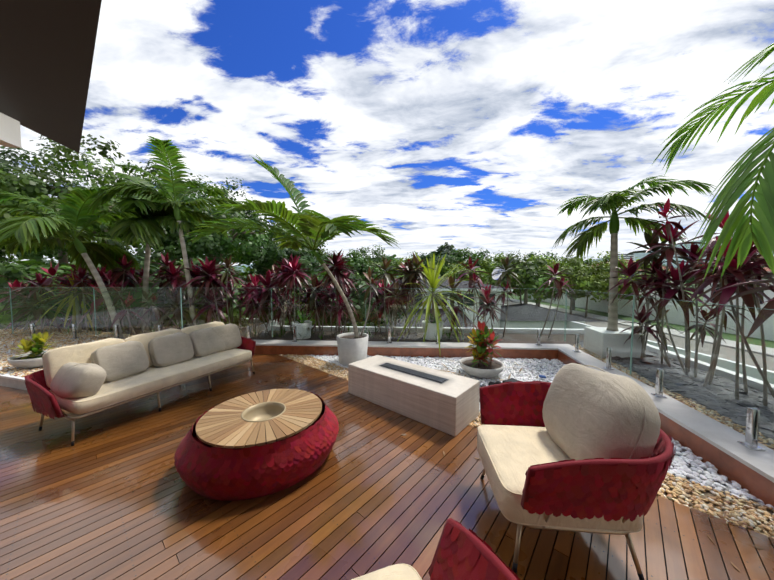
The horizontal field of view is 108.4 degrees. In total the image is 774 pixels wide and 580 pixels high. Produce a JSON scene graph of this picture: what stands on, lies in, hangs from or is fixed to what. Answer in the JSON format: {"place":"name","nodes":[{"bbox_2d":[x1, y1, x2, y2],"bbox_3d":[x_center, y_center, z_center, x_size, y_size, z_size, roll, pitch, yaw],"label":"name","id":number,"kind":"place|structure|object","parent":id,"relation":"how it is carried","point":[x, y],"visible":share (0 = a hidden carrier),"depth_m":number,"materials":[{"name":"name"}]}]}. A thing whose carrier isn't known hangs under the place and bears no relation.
{"place":"outdoors","nodes":[
{"label":"outdoors","id":0,"kind":"place"},
{"bbox_2d":[0,0,773,265],"label":"sky","id":1,"kind":"structure","parent":0,"point":[462,124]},
{"bbox_2d":[96,458,728,579],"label":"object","id":2,"kind":"object","parent":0,"point":[626,551],"depth_m":1.74,"materials":[{"name":"black"}]},
{"bbox_2d":[0,354,773,579],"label":"deck planks","id":3,"kind":"object","parent":2,"relation":"on","point":[364,498],"visible":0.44,"depth_m":2.01,"materials":[{"name":"brown wood"}]},
{"bbox_2d":[0,325,128,389],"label":"planter","id":4,"kind":"object","parent":3,"relation":"on","point":[7,379],"depth_m":4.31,"materials":[{"name":"white paint"}]},
{"bbox_2d":[0,326,132,376],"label":"gravel","id":5,"kind":"structure","parent":4,"relation":"on","point":[4,336],"depth_m":6.63,"materials":[{"name":"beige gravel"}]},
{"bbox_2d":[0,188,158,338],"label":"palm","id":6,"kind":"object","parent":4,"relation":"on","point":[90,255],"visible":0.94,"depth_m":6.64,"materials":[{"name":"green plant"}]},
{"bbox_2d":[25,321,255,445],"bbox_3d":[-3.102,1.051,3.948,0.925,0.907,2.449,1,3,23],"label":"sofa","id":7,"kind":"object","parent":3,"relation":"on","point":[82,378],"visible":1,"depth_m":3.43,"materials":[{"name":"beige fabric"}]},
{"bbox_2d":[174,389,338,500],"bbox_3d":[-1.143,1.362,2.606,1.373,0.476,1.160,-1,3,-17],"label":"coffee table","id":8,"kind":"object","parent":3,"relation":"on","point":[257,444],"visible":1,"depth_m":2.22,"materials":[{"name":"red woven fabric"},{"name":"teak"},{"name":"metal"}]},
{"bbox_2d":[348,355,479,436],"bbox_3d":[0.284,1.292,3.722,1.700,0.444,0.630,3,4,41],"label":"fire pit","id":9,"kind":"object","parent":3,"relation":"on","point":[446,402],"visible":1,"depth_m":3.37,"materials":[{"name":"stone"}]},
{"bbox_2d":[351,518,519,579],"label":"armchair","id":10,"kind":"object","parent":3,"relation":"on","point":[462,552],"visible":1,"depth_m":1.07,"materials":[{"name":"red fabric"}]},
{"bbox_2d":[259,358,762,571],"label":"dried scraps","id":11,"kind":"object","parent":3,"relation":"on","point":[756,546],"visible":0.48,"depth_m":3.63,"materials":[{"name":"brown plant"}]},
{"bbox_2d":[254,340,773,506],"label":"parapet wall","id":12,"kind":"structure","parent":3,"relation":"on","point":[718,446],"depth_m":3.06,"materials":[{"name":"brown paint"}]},
{"bbox_2d":[0,287,773,445],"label":"glass railing","id":13,"kind":"object","parent":12,"relation":"on","point":[564,330],"visible":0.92,"depth_m":5.91,"materials":[{"name":"clear glass"}]},
{"bbox_2d":[30,324,765,450],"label":"glass railing posts","id":14,"kind":"object","parent":12,"relation":"on","point":[751,441],"visible":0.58,"depth_m":3.39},
{"bbox_2d":[280,354,773,538],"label":"tan pebbles","id":15,"kind":"object","parent":3,"relation":"on","point":[746,514],"visible":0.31,"depth_m":2.13,"materials":[{"name":"beige gravel"}]},
{"bbox_2d":[308,354,773,510],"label":"white pebbles","id":16,"kind":"object","parent":3,"relation":"on","point":[689,465],"visible":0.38,"depth_m":4.63,"materials":[{"name":"white gravel"}]},
{"bbox_2d":[7,320,643,377],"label":"planter pots","id":17,"kind":"object","parent":16,"relation":"on","point":[351,349],"visible":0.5,"depth_m":5.27,"materials":[{"name":"ceramic"}]},
{"bbox_2d":[182,153,397,337],"bbox_3d":[-1.579,-0.775,5.255,3.686,3.460,3.208,0,3,1],"label":"potted palm tree","id":18,"kind":"object","parent":17,"relation":"on","point":[315,227],"visible":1,"depth_m":4.83,"materials":[{"name":"green plant"}]},
{"bbox_2d":[553,175,718,330],"bbox_3d":[4.622,-0.676,5.593,2.228,2.984,2.357,0,3,1],"label":"palm","id":19,"kind":"object","parent":17,"relation":"on","point":[613,201],"visible":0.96,"depth_m":5.52,"materials":[{"name":"green plant"}]},
{"bbox_2d":[477,363,675,579],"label":"armchair","id":20,"kind":"object","parent":3,"relation":"on","point":[574,447],"visible":1,"depth_m":1.59,"materials":[{"name":"red woven fabric"},{"name":"cream fabric"},{"name":"champagne metal"}]},
{"bbox_2d":[152,278,773,347],"bbox_3d":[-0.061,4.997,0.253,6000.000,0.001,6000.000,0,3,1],"label":"boundary wall","id":21,"kind":"structure","parent":0,"point":[725,336],"depth_m":31.85,"materials":[{"name":"green concrete"}]},
{"bbox_2d":[0,134,410,331],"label":"trees","id":22,"kind":"object","parent":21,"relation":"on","point":[211,247],"visible":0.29,"depth_m":15.94,"materials":[{"name":"green plant"}]},
{"bbox_2d":[16,242,713,316],"bbox_3d":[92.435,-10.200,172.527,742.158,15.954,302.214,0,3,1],"label":"trees","id":23,"kind":"object","parent":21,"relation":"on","point":[585,275],"visible":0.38,"depth_m":33.24,"materials":[{"name":"green plant"}]},
{"bbox_2d":[45,317,773,448],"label":"planters","id":24,"kind":"object","parent":21,"relation":"on","point":[511,334],"visible":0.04,"depth_m":7.22,"materials":[{"name":"concrete"}]},
{"bbox_2d":[65,218,145,325],"bbox_3d":[-9.023,-0.765,9.162,3.457,3.736,2.108,3,4,43],"label":"palm","id":25,"kind":"object","parent":24,"relation":"on","point":[103,238],"visible":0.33,"depth_m":8.78,"materials":[{"name":"green plant"}]},
{"bbox_2d":[76,173,209,330],"bbox_3d":[-6.824,-1.128,7.960,2.904,4.584,3.509,-3,4,-45],"label":"palm","id":26,"kind":"object","parent":24,"relation":"on","point":[131,228],"visible":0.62,"depth_m":7.22,"materials":[{"name":"green plant"}]},
{"bbox_2d":[86,136,239,324],"bbox_3d":[-5.633,-1.131,7.370,2.408,4.650,3.140,2,3,28],"label":"palm","id":27,"kind":"object","parent":24,"relation":"on","point":[164,151],"visible":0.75,"depth_m":7.11,"materials":[{"name":"green plant"}]},
{"bbox_2d":[11,251,502,367],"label":"plants","id":28,"kind":"object","parent":24,"relation":"on","point":[483,337],"visible":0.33,"depth_m":6.52,"materials":[{"name":"green plant"}]},
{"bbox_2d":[0,198,773,405],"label":"red-leaved plants","id":29,"kind":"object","parent":24,"relation":"on","point":[750,273],"depth_m":6.85,"materials":[{"name":"red plant"}]},
{"bbox_2d":[574,345,773,449],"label":"gravel","id":30,"kind":"structure","parent":24,"relation":"on","point":[679,396],"depth_m":3.35,"materials":[{"name":"beige gravel"}]},
{"bbox_2d":[579,340,773,439],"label":"slate bed","id":31,"kind":"object","parent":24,"relation":"on","point":[720,396],"depth_m":3.76,"materials":[{"name":"grey stone"}]},
{"bbox_2d":[652,43,773,282],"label":"palm","id":32,"kind":"object","parent":31,"relation":"on","point":[742,228],"visible":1,"depth_m":2.71,"materials":[{"name":"green plant"}]},
{"bbox_2d":[235,240,773,276],"bbox_3d":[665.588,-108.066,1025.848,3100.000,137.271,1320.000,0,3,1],"label":"hills and blocks","id":33,"kind":"structure","parent":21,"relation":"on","point":[638,255],"depth_m":611.77,"materials":[{"name":"white paint"}]},
{"bbox_2d":[348,265,593,328],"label":"neighbour house","id":34,"kind":"structure","parent":0,"point":[539,316],"depth_m":19.91,"materials":[{"name":"white paint"}]},
{"bbox_2d":[479,375,545,401],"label":"pebbles","id":35,"kind":"object","parent":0,"point":[508,380],"visible":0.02,"depth_m":4.34,"materials":[{"name":"white gravel"}]},
{"bbox_2d":[501,259,773,383],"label":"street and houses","id":36,"kind":"structure","parent":0,"point":[730,321],"depth_m":23.93,"materials":[{"name":"concrete"}]},
{"bbox_2d":[693,254,773,278],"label":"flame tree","id":37,"kind":"object","parent":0,"point":[714,262],"depth_m":41.95,"materials":[{"name":"green plant"}]},
{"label":"house","id":38,"kind":"structure","parent":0},
{"bbox_2d":[0,0,101,152],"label":"roof eave","id":39,"kind":"object","parent":38,"relation":"attached to","point":[47,47],"visible":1,"depth_m":1.60,"materials":[{"name":"black"}]}
]}

